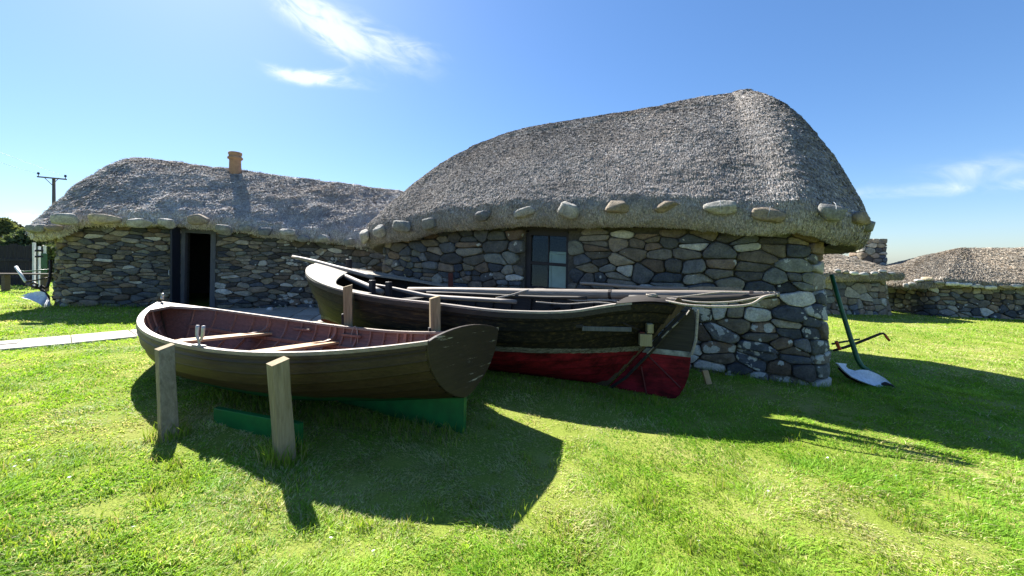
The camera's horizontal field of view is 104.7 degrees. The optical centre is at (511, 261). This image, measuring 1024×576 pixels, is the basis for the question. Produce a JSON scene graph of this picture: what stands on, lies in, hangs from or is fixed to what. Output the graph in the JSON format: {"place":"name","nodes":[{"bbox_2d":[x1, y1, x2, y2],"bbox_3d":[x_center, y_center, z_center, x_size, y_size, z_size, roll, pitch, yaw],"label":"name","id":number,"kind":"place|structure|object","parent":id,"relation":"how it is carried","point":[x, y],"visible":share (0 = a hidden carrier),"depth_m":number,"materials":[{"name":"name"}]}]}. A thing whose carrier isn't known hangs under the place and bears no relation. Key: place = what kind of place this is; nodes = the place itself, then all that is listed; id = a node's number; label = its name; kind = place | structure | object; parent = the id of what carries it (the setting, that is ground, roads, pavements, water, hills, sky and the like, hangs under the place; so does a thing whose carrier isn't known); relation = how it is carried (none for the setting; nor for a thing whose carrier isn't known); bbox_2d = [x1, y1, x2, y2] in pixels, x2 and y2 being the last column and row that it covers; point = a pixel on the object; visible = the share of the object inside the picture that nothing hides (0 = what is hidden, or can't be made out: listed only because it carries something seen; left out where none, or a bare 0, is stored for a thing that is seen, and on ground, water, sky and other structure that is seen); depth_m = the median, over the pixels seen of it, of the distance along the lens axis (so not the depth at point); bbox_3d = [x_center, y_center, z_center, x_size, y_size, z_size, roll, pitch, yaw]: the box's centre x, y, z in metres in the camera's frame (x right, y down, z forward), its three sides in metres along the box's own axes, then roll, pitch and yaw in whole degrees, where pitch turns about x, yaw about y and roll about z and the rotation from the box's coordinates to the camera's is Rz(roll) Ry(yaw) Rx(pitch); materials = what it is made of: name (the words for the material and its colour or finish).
{"place":"outdoors","nodes":[
{"label":"outdoors","id":0,"kind":"place"},
{"bbox_2d":[0,307,324,350],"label":"path","id":1,"kind":"structure","parent":0,"point":[313,314],"depth_m":6.60,"materials":[{"name":"white concrete"}]},
{"bbox_2d":[0,280,1023,575],"bbox_3d":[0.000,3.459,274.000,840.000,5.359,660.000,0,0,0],"label":"ground","id":2,"kind":"structure","parent":0,"point":[358,482],"depth_m":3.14,"materials":[{"name":"green plant"}]},
{"bbox_2d":[0,217,23,240],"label":"hedge tree","id":3,"kind":"object","parent":2,"relation":"on","point":[7,225],"visible":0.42,"depth_m":18.39,"materials":[{"name":"green plant"}]},
{"bbox_2d":[0,244,31,285],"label":"board fence","id":4,"kind":"object","parent":2,"relation":"on","point":[13,255],"visible":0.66,"depth_m":15.16,"materials":[{"name":"black wood"}]},
{"bbox_2d":[0,273,52,291],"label":"plank bench","id":5,"kind":"object","parent":2,"relation":"on","point":[6,281],"visible":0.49,"depth_m":13.12,"materials":[{"name":"grey wood"}]},
{"bbox_2d":[0,228,56,279],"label":"hedge tree","id":6,"kind":"object","parent":2,"relation":"on","point":[20,237],"visible":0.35,"depth_m":17.76,"materials":[{"name":"green plant"}]},
{"bbox_2d":[14,260,51,306],"bbox_3d":[-11.843,0.540,9.855,1.433,1.154,0.565,0,0,31],"label":"horse plough","id":7,"kind":"object","parent":2,"relation":"on","point":[41,297],"visible":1,"depth_m":9.77,"materials":[{"name":"white paint"}]},
{"bbox_2d":[32,243,46,286],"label":"garden gate","id":8,"kind":"structure","parent":2,"relation":"on","point":[42,260],"depth_m":14.96,"materials":[{"name":"white wood"}]},
{"bbox_2d":[36,240,54,279],"bbox_3d":[-22.690,-0.184,18.989,3.412,2.581,2.402,0,0,0],"label":"hedge tree","id":9,"kind":"object","parent":2,"relation":"on","point":[50,242],"visible":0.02,"depth_m":18.74,"materials":[{"name":"green plant"}]},
{"bbox_2d":[37,172,66,202],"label":"utility pole","id":10,"kind":"object","parent":2,"relation":"on","point":[54,180],"visible":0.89,"depth_m":41.86,"materials":[{"name":"grey wood"}]},
{"bbox_2d":[154,343,178,440],"bbox_3d":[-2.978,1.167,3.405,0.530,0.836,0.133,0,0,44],"label":"wooden post","id":11,"kind":"object","parent":2,"relation":"on","point":[166,393],"visible":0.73,"depth_m":3.39,"materials":[{"name":"brown wood"}]},
{"bbox_2d":[214,406,302,446],"bbox_3d":[-2.237,1.469,3.459,0.995,0.266,0.050,0,0,18],"label":"chock board","id":12,"kind":"object","parent":2,"relation":"on","point":[257,423],"visible":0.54,"depth_m":3.46,"materials":[{"name":"green paint"}]},
{"bbox_2d":[26,151,534,307],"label":"thatched longhouse","id":13,"kind":"structure","parent":2,"relation":"on","point":[122,263],"depth_m":10.75,"materials":[{"name":"stone"}]},
{"bbox_2d":[25,225,36,233],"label":"weight stone","id":14,"kind":"object","parent":13,"relation":"hanging from","point":[27,227],"visible":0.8,"depth_m":9.26,"materials":[{"name":"grey stone"}]},
{"bbox_2d":[29,224,45,232],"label":"weight stone","id":15,"kind":"object","parent":13,"relation":"hanging from","point":[38,228],"visible":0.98,"depth_m":9.21,"materials":[{"name":"grey stone"}]},
{"bbox_2d":[43,225,63,230],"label":"weight stone","id":16,"kind":"object","parent":13,"relation":"hanging from","point":[54,227],"visible":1,"depth_m":9.27,"materials":[{"name":"grey stone"}]},
{"bbox_2d":[50,213,79,224],"bbox_3d":[-10.468,-0.996,9.272,0.540,0.269,0.196,0,3,-17],"label":"weight stone","id":17,"kind":"object","parent":13,"relation":"hanging from","point":[65,218],"visible":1,"depth_m":9.20,"materials":[{"name":"grey stone"}]},
{"bbox_2d":[87,214,122,223],"bbox_3d":[-9.796,-1.013,9.479,0.657,0.248,0.190,0,6,-17],"label":"weight stone","id":18,"kind":"object","parent":13,"relation":"hanging from","point":[100,219],"visible":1,"depth_m":9.41,"materials":[{"name":"grey stone"}]},
{"bbox_2d":[126,218,153,227],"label":"weight stone","id":19,"kind":"object","parent":13,"relation":"hanging from","point":[138,223],"visible":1,"depth_m":9.62,"materials":[{"name":"grey stone"}]},
{"bbox_2d":[157,218,176,228],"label":"weight stone","id":20,"kind":"object","parent":13,"relation":"hanging from","point":[168,223],"visible":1,"depth_m":9.82,"materials":[{"name":"grey stone"}]},
{"bbox_2d":[168,227,179,303],"bbox_3d":[-8.689,0.173,10.146,0.100,2.100,0.360,0,0,-14],"label":"door","id":21,"kind":"structure","parent":13,"relation":"in","point":[175,232],"depth_m":10.12,"materials":[{"name":"wood"}]},
{"bbox_2d":[187,214,209,224],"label":"weight stone","id":22,"kind":"object","parent":13,"relation":"hanging from","point":[196,219],"visible":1,"depth_m":9.87,"materials":[{"name":"grey stone"}]},
{"bbox_2d":[215,224,232,235],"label":"weight stone","id":23,"kind":"object","parent":13,"relation":"hanging from","point":[226,230],"visible":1,"depth_m":10.10,"materials":[{"name":"grey stone"}]},
{"bbox_2d":[238,225,252,231],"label":"weight stone","id":24,"kind":"object","parent":13,"relation":"hanging from","point":[244,228],"visible":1,"depth_m":10.29,"materials":[{"name":"grey stone"}]},
{"bbox_2d":[258,228,272,235],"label":"weight stone","id":25,"kind":"object","parent":13,"relation":"hanging from","point":[264,231],"visible":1,"depth_m":10.43,"materials":[{"name":"grey stone"}]},
{"bbox_2d":[279,229,295,235],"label":"weight stone","id":26,"kind":"object","parent":13,"relation":"hanging from","point":[287,232],"visible":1,"depth_m":10.58,"materials":[{"name":"grey stone"}]},
{"bbox_2d":[297,235,309,241],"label":"weight stone","id":27,"kind":"object","parent":13,"relation":"hanging from","point":[302,238],"visible":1,"depth_m":10.73,"materials":[{"name":"grey stone"}]},
{"bbox_2d":[318,235,330,241],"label":"weight stone","id":28,"kind":"object","parent":13,"relation":"hanging from","point":[323,238],"visible":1,"depth_m":10.87,"materials":[{"name":"grey stone"}]},
{"bbox_2d":[343,238,355,244],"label":"weight stone","id":29,"kind":"object","parent":13,"relation":"hanging from","point":[349,241],"visible":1,"depth_m":11.01,"materials":[{"name":"grey stone"}]},
{"bbox_2d":[266,356,295,463],"bbox_3d":[-1.802,1.214,3.090,0.174,0.902,0.170,0,0,41],"label":"wooden post","id":30,"kind":"object","parent":2,"relation":"on","point":[280,398],"visible":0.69,"depth_m":3.05,"materials":[{"name":"brown wood"}]},
{"bbox_2d":[136,293,498,432],"bbox_3d":[-2.830,1.058,4.753,5.254,1.187,2.136,0,-4,23],"label":"rowing boat","id":31,"kind":"object","parent":2,"relation":"on","point":[435,377],"visible":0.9,"depth_m":3.69,"materials":[{"name":"paint"}]},
{"bbox_2d":[341,285,352,325],"bbox_3d":[-2.454,0.972,5.893,0.164,1.247,0.140,0,0,-20],"label":"wooden post","id":32,"kind":"object","parent":2,"relation":"on","point":[347,317],"visible":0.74,"depth_m":5.84,"materials":[{"name":"brown wood"}]},
{"bbox_2d":[428,295,440,336],"bbox_3d":[-0.998,1.054,5.077,0.162,1.225,0.131,0,0,-19],"label":"wooden post","id":33,"kind":"object","parent":2,"relation":"on","point":[434,314],"visible":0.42,"depth_m":5.02,"materials":[{"name":"brown wood"}]},
{"bbox_2d":[305,259,698,398],"bbox_3d":[-0.957,0.887,6.579,7.388,1.861,2.453,0,0,29],"label":"fishing boat","id":34,"kind":"object","parent":2,"relation":"on","point":[602,344],"visible":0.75,"depth_m":5.03,"materials":[{"name":"paint"}]},
{"bbox_2d":[291,255,374,279],"bbox_3d":[-3.792,0.093,8.188,2.636,0.111,0.123,10,5,29],"label":"bowsprit","id":35,"kind":"object","parent":34,"relation":"attached to","point":[359,273],"visible":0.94,"depth_m":7.95,"materials":[{"name":"grey wood"}]},
{"bbox_2d":[333,268,384,294],"bbox_3d":[-3.043,0.331,7.472,2.174,0.112,0.118,14,9,40],"label":"oar shaft","id":36,"kind":"object","parent":34,"relation":"on","point":[363,284],"visible":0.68,"depth_m":7.16,"materials":[{"name":"grey wood"}]},
{"bbox_2d":[376,284,516,303],"bbox_3d":[-1.206,0.563,6.558,2.991,0.160,0.139,3,2,30],"label":"boat pole","id":37,"kind":"object","parent":34,"relation":"on","point":[465,298],"visible":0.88,"depth_m":6.35,"materials":[{"name":"grey wood"}]},
{"bbox_2d":[448,273,452,295],"bbox_3d":[-1.228,0.491,7.900,0.096,0.512,0.120,0,0,-11],"label":"wooden stake","id":38,"kind":"object","parent":34,"relation":"on","point":[450,279],"visible":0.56,"depth_m":7.88,"materials":[{"name":"brown wood"}]},
{"bbox_2d":[426,291,586,299],"bbox_3d":[-0.204,0.543,6.283,2.913,0.073,0.138,-1,0,29],"label":"boat pole","id":39,"kind":"object","parent":34,"relation":"on","point":[521,296],"visible":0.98,"depth_m":6.15,"materials":[{"name":"grey wood"}]},
{"bbox_2d":[536,301,612,304],"bbox_3d":[1.068,0.561,5.438,1.542,0.107,0.095,0,0,24],"label":"rope","id":40,"kind":"object","parent":34,"relation":"on","point":[573,303],"visible":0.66,"depth_m":5.57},
{"bbox_2d":[567,299,617,301],"bbox_3d":[1.191,0.566,5.702,0.909,0.046,0.059,0,0,34],"label":"rope","id":41,"kind":"object","parent":34,"relation":"on","point":[592,300],"visible":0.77,"depth_m":5.73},
{"bbox_2d":[407,287,779,298],"bbox_3d":[0.607,0.491,6.091,5.875,0.155,0.163,-2,-1,28],"label":"mast","id":42,"kind":"object","parent":34,"relation":"on","point":[603,294],"visible":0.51,"depth_m":5.80,"materials":[{"name":"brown wood"}]},
{"bbox_2d":[496,288,543,297],"bbox_3d":[0.232,0.500,6.136,0.965,0.151,0.201,0,0,0],"label":"rope","id":43,"kind":"object","parent":42,"relation":"attached to","point":[517,293],"visible":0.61,"depth_m":6.17,"materials":[{"name":"beige fabric"}]},
{"bbox_2d":[646,293,657,296],"bbox_3d":[1.784,0.454,5.038,0.150,0.082,0.151,0,0,29],"label":"rope coil","id":44,"kind":"object","parent":34,"relation":"on","point":[651,295],"visible":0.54,"depth_m":4.99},
{"bbox_2d":[580,282,741,290],"bbox_3d":[2.052,0.376,5.722,2.227,0.102,0.065,2,1,30],"label":"oar","id":45,"kind":"object","parent":34,"relation":"on","point":[658,287],"visible":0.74,"depth_m":5.67,"materials":[{"name":"grey wood"}]},
{"bbox_2d":[629,293,776,303],"bbox_3d":[2.345,0.478,5.004,1.700,0.131,0.182,-4,-2,27],"label":"gaff","id":46,"kind":"object","parent":34,"relation":"on","point":[715,298],"visible":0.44,"depth_m":4.84,"materials":[{"name":"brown wood"}]},
{"bbox_2d":[668,291,746,297],"bbox_3d":[2.334,0.439,4.949,1.064,0.144,0.057,0,0,23],"label":"rope","id":47,"kind":"object","parent":34,"relation":"attached to","point":[708,293],"visible":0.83,"depth_m":4.88,"materials":[{"name":"beige fabric"}]},
{"bbox_2d":[668,295,764,303],"bbox_3d":[2.395,0.454,4.828,1.373,0.133,0.140,0,0,18],"label":"rope","id":48,"kind":"object","parent":34,"relation":"attached to","point":[752,298],"visible":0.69,"depth_m":4.72,"materials":[{"name":"fabric"}]},
{"bbox_2d":[666,293,778,307],"bbox_3d":[2.405,0.460,4.725,1.457,0.164,0.284,0,0,15],"label":"rope","id":49,"kind":"object","parent":34,"relation":"attached to","point":[730,306],"visible":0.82,"depth_m":4.60,"materials":[{"name":"fabric"}]},
{"bbox_2d":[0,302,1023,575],"bbox_3d":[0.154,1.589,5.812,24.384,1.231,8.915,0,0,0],"label":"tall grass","id":50,"kind":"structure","parent":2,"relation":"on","point":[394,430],"depth_m":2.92,"materials":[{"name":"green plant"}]},
{"bbox_2d":[365,89,870,387],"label":"thatched cottage","id":51,"kind":"structure","parent":2,"relation":"on","point":[747,151],"depth_m":6.70,"materials":[{"name":"stone"}]},
{"bbox_2d":[360,229,369,243],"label":"weight stone","id":52,"kind":"object","parent":51,"relation":"hanging from","point":[364,235],"visible":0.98,"depth_m":8.89,"materials":[{"name":"grey stone"}]},
{"bbox_2d":[373,224,385,237],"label":"weight stone","id":53,"kind":"object","parent":51,"relation":"hanging from","point":[379,231],"visible":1,"depth_m":8.57,"materials":[{"name":"grey stone"}]},
{"bbox_2d":[392,220,410,231],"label":"weight stone","id":54,"kind":"object","parent":51,"relation":"hanging from","point":[401,226],"visible":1,"depth_m":8.29,"materials":[{"name":"grey stone"}]},
{"bbox_2d":[422,218,436,229],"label":"weight stone","id":55,"kind":"object","parent":51,"relation":"hanging from","point":[428,223],"visible":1,"depth_m":8.01,"materials":[{"name":"grey stone"}]},
{"bbox_2d":[475,210,490,220],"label":"weight stone","id":56,"kind":"object","parent":51,"relation":"hanging from","point":[484,215],"visible":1,"depth_m":7.46,"materials":[{"name":"stone"}]},
{"bbox_2d":[513,206,534,217],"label":"weight stone","id":57,"kind":"object","parent":51,"relation":"hanging from","point":[524,211],"visible":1,"depth_m":7.09,"materials":[{"name":"stone"}]},
{"bbox_2d":[525,230,568,288],"bbox_3d":[0.685,-0.020,7.621,0.886,1.219,0.142,0,0,26],"label":"window frame","id":58,"kind":"structure","parent":51,"relation":"in","point":[529,235],"depth_m":7.64,"materials":[{"name":"black wood"}]},
{"bbox_2d":[549,251,565,288],"bbox_3d":[0.961,0.225,7.920,0.540,0.865,0.291,0,0,26],"label":"window pane","id":59,"kind":"structure","parent":51,"relation":"in","point":[557,276],"depth_m":7.96,"materials":[{"name":"glass"}]},
{"bbox_2d":[557,201,579,218],"bbox_3d":[0.976,-0.868,6.746,0.353,0.276,0.230,31,13,23],"label":"weight stone","id":60,"kind":"object","parent":51,"relation":"hanging from","point":[568,210],"visible":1,"depth_m":6.65,"materials":[{"name":"grey stone"}]},
{"bbox_2d":[604,201,629,212],"bbox_3d":[1.698,-0.896,6.422,0.420,0.206,0.156,5,-9,28],"label":"weight stone","id":61,"kind":"object","parent":51,"relation":"hanging from","point":[617,206],"visible":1,"depth_m":6.36,"materials":[{"name":"beige stone"}]},
{"bbox_2d":[653,201,677,212],"bbox_3d":[2.381,-0.851,6.120,0.371,0.161,0.129,-18,-11,26],"label":"weight stone","id":62,"kind":"object","parent":51,"relation":"on","point":[664,206],"visible":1,"depth_m":6.09,"materials":[{"name":"beige stone"}]},
{"bbox_2d":[703,200,736,214],"bbox_3d":[3.053,-0.788,5.799,0.444,0.206,0.167,-3,-14,25],"label":"weight stone","id":63,"kind":"object","parent":51,"relation":"hanging from","point":[722,207],"visible":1,"depth_m":5.75,"materials":[{"name":"stone"}]},
{"bbox_2d":[751,206,785,222],"bbox_3d":[3.605,-0.669,5.548,0.419,0.214,0.164,14,-1,29],"label":"weight stone","id":64,"kind":"object","parent":51,"relation":"hanging from","point":[768,214],"visible":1,"depth_m":5.50,"materials":[{"name":"stone"}]},
{"bbox_2d":[817,202,847,220],"bbox_3d":[4.275,-0.668,5.304,0.348,0.254,0.195,11,-2,3],"label":"weight stone","id":65,"kind":"object","parent":51,"relation":"hanging from","point":[829,212],"visible":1,"depth_m":5.22,"materials":[{"name":"stone"}]},
{"bbox_2d":[851,211,870,223],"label":"weight stone","id":66,"kind":"object","parent":51,"relation":"hanging from","point":[860,217],"visible":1,"depth_m":5.33,"materials":[{"name":"grey stone"}]},
{"bbox_2d":[864,221,875,231],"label":"weight stone","id":67,"kind":"object","parent":51,"relation":"hanging from","point":[869,227],"visible":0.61,"depth_m":5.44,"materials":[{"name":"grey stone"}]},
{"bbox_2d":[701,370,711,384],"bbox_3d":[2.624,1.560,5.320,0.131,0.187,0.056,0,0,-11],"label":"wood offcut","id":68,"kind":"object","parent":2,"relation":"on","point":[706,377],"visible":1,"depth_m":5.30,"materials":[{"name":"beige wood"}]},
{"bbox_2d":[829,274,894,387],"bbox_3d":[5.650,1.072,6.388,0.799,1.715,1.633,0,0,40],"label":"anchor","id":69,"kind":"object","parent":2,"relation":"on","point":[867,375],"visible":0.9,"depth_m":6.24,"materials":[{"name":"white paint"}]},
{"bbox_2d":[822,254,905,314],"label":"thatched cottage","id":70,"kind":"structure","parent":2,"relation":"on","point":[863,295],"depth_m":16.85,"materials":[{"name":"stone"}]},
{"bbox_2d":[859,272,868,275],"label":"weight stone","id":71,"kind":"object","parent":70,"relation":"hanging from","point":[863,274],"visible":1,"depth_m":16.27,"materials":[{"name":"grey stone"}]},
{"bbox_2d":[849,239,887,264],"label":"stone gable","id":72,"kind":"structure","parent":70,"relation":"attached to","point":[874,250],"depth_m":21.17,"materials":[{"name":"grey stone"}]},
{"bbox_2d":[882,247,1023,319],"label":"thatched cottage","id":73,"kind":"structure","parent":2,"relation":"on","point":[991,266],"depth_m":17.73,"materials":[{"name":"stone"}]},
{"bbox_2d":[921,277,933,280],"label":"weight stone","id":74,"kind":"object","parent":73,"relation":"hanging from","point":[927,278],"visible":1,"depth_m":17.43,"materials":[{"name":"grey stone"}]},
{"bbox_2d":[934,281,944,283],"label":"weight stone","id":75,"kind":"object","parent":73,"relation":"hanging from","point":[938,282],"visible":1,"depth_m":17.24,"materials":[{"name":"grey stone"}]},
{"bbox_2d":[945,282,959,285],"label":"weight stone","id":76,"kind":"object","parent":73,"relation":"hanging from","point":[951,283],"visible":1,"depth_m":17.17,"materials":[{"name":"grey stone"}]},
{"bbox_2d":[958,283,972,286],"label":"weight stone","id":77,"kind":"object","parent":73,"relation":"hanging from","point":[965,284],"visible":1,"depth_m":17.13,"materials":[{"name":"grey stone"}]},
{"bbox_2d":[971,284,983,287],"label":"weight stone","id":78,"kind":"object","parent":73,"relation":"hanging from","point":[977,286],"visible":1,"depth_m":17.08,"materials":[{"name":"grey stone"}]},
{"bbox_2d":[984,286,996,288],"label":"weight stone","id":79,"kind":"object","parent":73,"relation":"hanging from","point":[990,287],"visible":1,"depth_m":17.04,"materials":[{"name":"grey stone"}]},
{"bbox_2d":[998,285,1011,287],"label":"weight stone","id":80,"kind":"object","parent":73,"relation":"hanging from","point":[1005,286],"visible":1,"depth_m":16.96,"materials":[{"name":"grey stone"}]},
{"bbox_2d":[1011,284,1023,287],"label":"weight stone","id":81,"kind":"object","parent":73,"relation":"hanging from","point":[1017,285],"visible":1,"depth_m":16.90,"materials":[{"name":"grey stone"}]},
{"bbox_2d":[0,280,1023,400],"bbox_3d":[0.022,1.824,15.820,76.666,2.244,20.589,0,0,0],"label":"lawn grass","id":82,"kind":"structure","parent":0,"point":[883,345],"depth_m":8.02,"materials":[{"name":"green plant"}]},
{"bbox_2d":[0,0,1023,263],"label":"sky","id":83,"kind":"structure","parent":0,"point":[920,103],"materials":[{"name":"blue"}]}
]}

